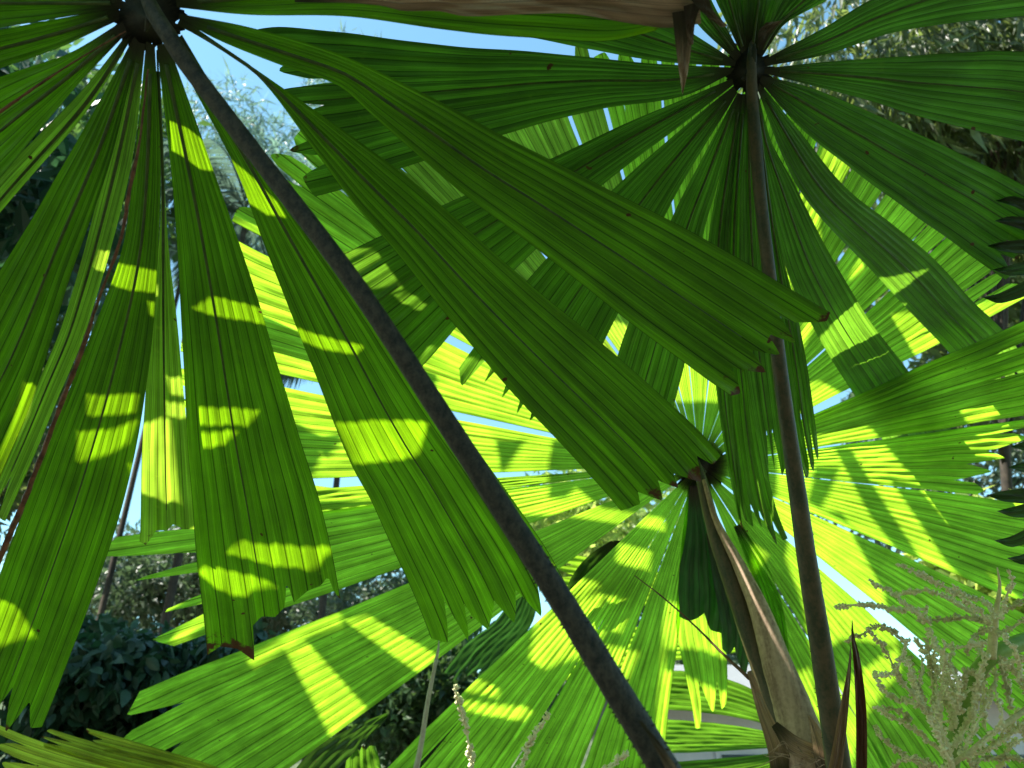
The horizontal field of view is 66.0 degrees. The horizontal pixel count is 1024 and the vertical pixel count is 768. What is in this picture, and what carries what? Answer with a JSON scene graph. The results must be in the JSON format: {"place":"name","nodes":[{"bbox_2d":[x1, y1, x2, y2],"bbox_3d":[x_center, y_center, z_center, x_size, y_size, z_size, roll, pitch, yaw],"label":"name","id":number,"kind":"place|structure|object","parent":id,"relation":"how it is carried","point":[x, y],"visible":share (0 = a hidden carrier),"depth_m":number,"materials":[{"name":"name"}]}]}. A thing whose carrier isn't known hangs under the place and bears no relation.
{"place":"outdoors","nodes":[
{"label":"outdoors","id":0,"kind":"place"},
{"bbox_2d":[0,660,738,767],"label":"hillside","id":1,"kind":"structure","parent":0,"point":[582,765],"depth_m":22.18,"materials":[{"name":"green plant"}]},
{"bbox_2d":[0,0,829,767],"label":"fan palm frond","id":2,"kind":"object","parent":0,"point":[226,476],"visible":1,"depth_m":0.96,"materials":[{"name":"green plant"}]},
{"bbox_2d":[444,597,535,680],"bbox_3d":[-0.215,0.888,2.904,0.681,0.358,0.248,-5,-28,10],"label":"palm frond","id":3,"kind":"object","parent":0,"point":[498,638],"visible":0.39,"depth_m":2.89,"materials":[{"name":"green plant"}]},
{"bbox_2d":[0,0,1023,672],"label":"sky","id":4,"kind":"structure","parent":0,"point":[208,56],"materials":[{"name":"blue"}]},
{"label":"ground","id":5,"kind":"structure","parent":0,"visible":0},
{"bbox_2d":[0,226,112,551],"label":"broadleaf tree","id":6,"kind":"object","parent":5,"relation":"on","point":[17,501],"visible":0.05,"depth_m":6.93,"materials":[{"name":"green plant"}]},
{"bbox_2d":[0,19,127,342],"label":"overhanging tree","id":7,"kind":"object","parent":5,"relation":"on","point":[23,200],"visible":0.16,"depth_m":4.52,"materials":[{"name":"green plant"}]},
{"bbox_2d":[5,43,210,314],"bbox_3d":[-5.913,0.570,7.595,5.125,9.350,4.011,0,-28,0],"label":"broadleaf tree","id":8,"kind":"object","parent":5,"relation":"on","point":[77,128],"visible":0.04,"depth_m":8.46,"materials":[{"name":"green plant"}]},
{"bbox_2d":[9,24,220,361],"bbox_3d":[-5.781,0.188,9.227,3.162,11.558,4.505,13,-31,-23],"label":"broadleaf tree","id":9,"kind":"object","parent":5,"relation":"on","point":[202,122],"visible":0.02,"depth_m":9.62,"materials":[{"name":"green plant"}]},
{"bbox_2d":[0,609,279,767],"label":"broadleaf shrub","id":10,"kind":"object","parent":5,"relation":"on","point":[114,668],"visible":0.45,"depth_m":3.39,"materials":[{"name":"green plant"}]},
{"bbox_2d":[0,518,319,641],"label":"broadleaf tree","id":11,"kind":"object","parent":5,"relation":"on","point":[130,599],"visible":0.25,"depth_m":11.53,"materials":[{"name":"green plant"}]},
{"bbox_2d":[96,221,239,619],"bbox_3d":[-4.956,1.734,9.944,2.506,9.475,2.342,0,-28,0],"label":"feather palm","id":12,"kind":"object","parent":5,"relation":"on","point":[113,562],"visible":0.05,"depth_m":10.14,"materials":[{"name":"green plant"}]},
{"bbox_2d":[158,138,295,635],"bbox_3d":[-3.030,1.251,7.337,2.187,7.880,2.682,0,-28,0],"label":"feather palm","id":13,"kind":"object","parent":5,"relation":"on","point":[234,202],"visible":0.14,"depth_m":8.57,"materials":[{"name":"green plant"}]},
{"bbox_2d":[184,18,401,255],"bbox_3d":[-3.832,-0.173,11.360,3.926,14.186,5.556,13,-31,-23],"label":"narrow leaved tree","id":14,"kind":"object","parent":5,"relation":"on","point":[259,131],"visible":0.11,"depth_m":13.74,"materials":[{"name":"green plant"}]},
{"bbox_2d":[280,374,339,761],"bbox_3d":[-1.987,2.319,8.158,2.428,6.765,2.153,13,-31,-23],"label":"feather palm","id":15,"kind":"object","parent":5,"relation":"on","point":[323,598],"visible":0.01,"depth_m":8.67,"materials":[{"name":"green plant"}]},
{"bbox_2d":[182,562,473,639],"bbox_3d":[-2.822,4.837,11.226,4.772,5.215,4.807,0,-28,0],"label":"broadleaf tree","id":16,"kind":"object","parent":5,"relation":"on","point":[335,603],"visible":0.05,"depth_m":11.02,"materials":[{"name":"green plant"}]},
{"bbox_2d":[328,620,575,767],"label":"broadleaf tree","id":17,"kind":"object","parent":5,"relation":"on","point":[394,736],"visible":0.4,"depth_m":6.34,"materials":[{"name":"green plant"}]},
{"bbox_2d":[452,684,475,767],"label":"flower spike","id":18,"kind":"object","parent":5,"relation":"on","point":[469,751],"visible":1,"depth_m":1.50,"materials":[{"name":"beige plant"}]},
{"bbox_2d":[107,43,1023,767],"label":"fan palm frond","id":19,"kind":"object","parent":5,"relation":"on","point":[287,699],"visible":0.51,"depth_m":2.00,"materials":[{"name":"green plant"}]},
{"bbox_2d":[0,725,217,767],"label":"palm frond","id":20,"kind":"object","parent":19,"relation":"attached to","point":[110,751],"visible":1,"depth_m":2.13,"materials":[{"name":"green plant"}]},
{"bbox_2d":[297,713,387,767],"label":"palm frond","id":21,"kind":"object","parent":19,"relation":"attached to","point":[338,750],"visible":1,"depth_m":1.58,"materials":[{"name":"green plant"}]},
{"bbox_2d":[315,485,527,510],"bbox_3d":[-0.126,0.455,2.893,1.322,0.152,0.126,0,-28,0],"label":"palm frond","id":22,"kind":"object","parent":19,"relation":"attached to","point":[318,487],"visible":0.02,"depth_m":2.89,"materials":[{"name":"green plant"}]},
{"bbox_2d":[413,641,439,767],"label":"pale leaf stalk","id":23,"kind":"object","parent":19,"relation":"attached to","point":[417,762],"visible":0.97,"depth_m":2.10,"materials":[{"name":"green plant"}]},
{"bbox_2d":[568,540,634,589],"bbox_3d":[0.237,0.509,2.143,0.191,0.136,0.117,0,-28,0],"label":"hanging palm leaf","id":24,"kind":"object","parent":19,"relation":"attached to","point":[590,562],"visible":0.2,"depth_m":2.14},
{"bbox_2d":[259,0,1023,767],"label":"fan palm frond","id":25,"kind":"object","parent":19,"relation":"on","point":[761,220],"visible":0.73,"depth_m":1.24,"materials":[{"name":"green plant"}]},
{"bbox_2d":[515,710,550,767],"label":"flower spike","id":26,"kind":"object","parent":25,"relation":"on","point":[529,743],"visible":1,"depth_m":1.50,"materials":[{"name":"green plant"}]},
{"bbox_2d":[602,750,629,767],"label":"flower spike","id":27,"kind":"object","parent":25,"relation":"on","point":[624,755],"visible":1,"depth_m":1.40,"materials":[{"name":"green plant"}]},
{"bbox_2d":[828,645,850,767],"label":"dry leaf spear","id":28,"kind":"object","parent":25,"relation":"attached to","point":[837,754],"visible":1,"depth_m":1.05,"materials":[{"name":"brown plant"}]},
{"bbox_2d":[833,563,1023,767],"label":"flower cluster","id":29,"kind":"object","parent":25,"relation":"attached to","point":[965,692],"visible":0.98,"depth_m":1.40,"materials":[{"name":"green plant"}]},
{"bbox_2d":[983,196,1023,302],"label":"dark palm frond","id":30,"kind":"object","parent":25,"relation":"attached to","point":[1015,292],"visible":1,"depth_m":1.28,"materials":[{"name":"green plant"}]},
{"bbox_2d":[987,442,1023,564],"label":"dark palm frond","id":31,"kind":"object","parent":25,"relation":"attached to","point":[1015,496],"visible":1,"depth_m":1.37,"materials":[{"name":"green plant"}]},
{"bbox_2d":[559,555,734,679],"bbox_3d":[0.586,0.872,2.934,0.859,0.406,0.328,0,-28,0],"label":"palm frond","id":32,"kind":"object","parent":19,"relation":"attached to","point":[576,561],"visible":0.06,"depth_m":2.90,"materials":[{"name":"green plant"}]},
{"bbox_2d":[635,576,748,679],"bbox_3d":[0.384,0.521,1.693,0.223,0.224,0.026,-4,-28,8],"label":"dry twig","id":33,"kind":"object","parent":19,"relation":"attached to","point":[741,671],"visible":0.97,"depth_m":1.68,"materials":[{"name":"brown plant"}]},
{"bbox_2d":[666,671,769,767],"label":"palm frond","id":34,"kind":"object","parent":19,"relation":"attached to","point":[684,736],"visible":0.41,"depth_m":2.63,"materials":[{"name":"green plant"}]},
{"bbox_2d":[747,670,825,767],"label":"palm trunk","id":35,"kind":"object","parent":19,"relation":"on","point":[782,742],"visible":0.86,"depth_m":1.50,"materials":[{"name":"brown plant"}]},
{"bbox_2d":[851,620,866,767],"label":"dry leaf spear","id":36,"kind":"object","parent":19,"relation":"attached to","point":[861,734],"visible":1,"depth_m":1.02,"materials":[{"name":"brown plant"}]},
{"bbox_2d":[512,469,686,591],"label":"broadleaf tree","id":37,"kind":"object","parent":5,"relation":"on","point":[621,531],"visible":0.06,"depth_m":11.23,"materials":[{"name":"green plant"}]},
{"bbox_2d":[598,549,806,664],"bbox_3d":[3.641,5.637,13.527,5.280,5.972,5.413,0,-28,0],"label":"broadleaf tree","id":38,"kind":"object","parent":5,"relation":"on","point":[732,656],"visible":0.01,"depth_m":14.48,"materials":[{"name":"green plant"}]},
{"bbox_2d":[591,665,1023,767],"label":"house","id":39,"kind":"structure","parent":5,"relation":"on","point":[734,674],"depth_m":8.23,"materials":[{"name":"white glass"}]},
{"bbox_2d":[715,748,767,758],"bbox_3d":[2.650,4.284,7.897,1.100,1.150,0.027,0,-28,0],"label":"window","id":40,"kind":"structure","parent":39,"relation":"in","point":[719,754],"depth_m":8.14,"materials":[{"name":"glass"}]},
{"bbox_2d":[962,748,1023,754],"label":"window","id":41,"kind":"structure","parent":39,"relation":"in","point":[1020,751],"depth_m":8.14,"materials":[{"name":"glass"}]},
{"bbox_2d":[717,0,1023,490],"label":"willowy tree","id":42,"kind":"object","parent":5,"relation":"on","point":[1003,155],"visible":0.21,"depth_m":5.33,"materials":[{"name":"green plant"}]},
{"bbox_2d":[782,370,1023,553],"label":"broadleaf tree","id":43,"kind":"object","parent":5,"relation":"on","point":[1017,454],"visible":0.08,"depth_m":10.17,"materials":[{"name":"green plant"}]},
{"bbox_2d":[835,146,1023,465],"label":"broadleaf tree","id":44,"kind":"object","parent":5,"relation":"on","point":[939,350],"visible":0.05,"depth_m":7.79,"materials":[{"name":"green plant"}]},
{"bbox_2d":[895,484,1023,613],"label":"broadleaf tree","id":45,"kind":"object","parent":5,"relation":"on","point":[980,588],"visible":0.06,"depth_m":4.79,"materials":[{"name":"green plant"}]}
]}

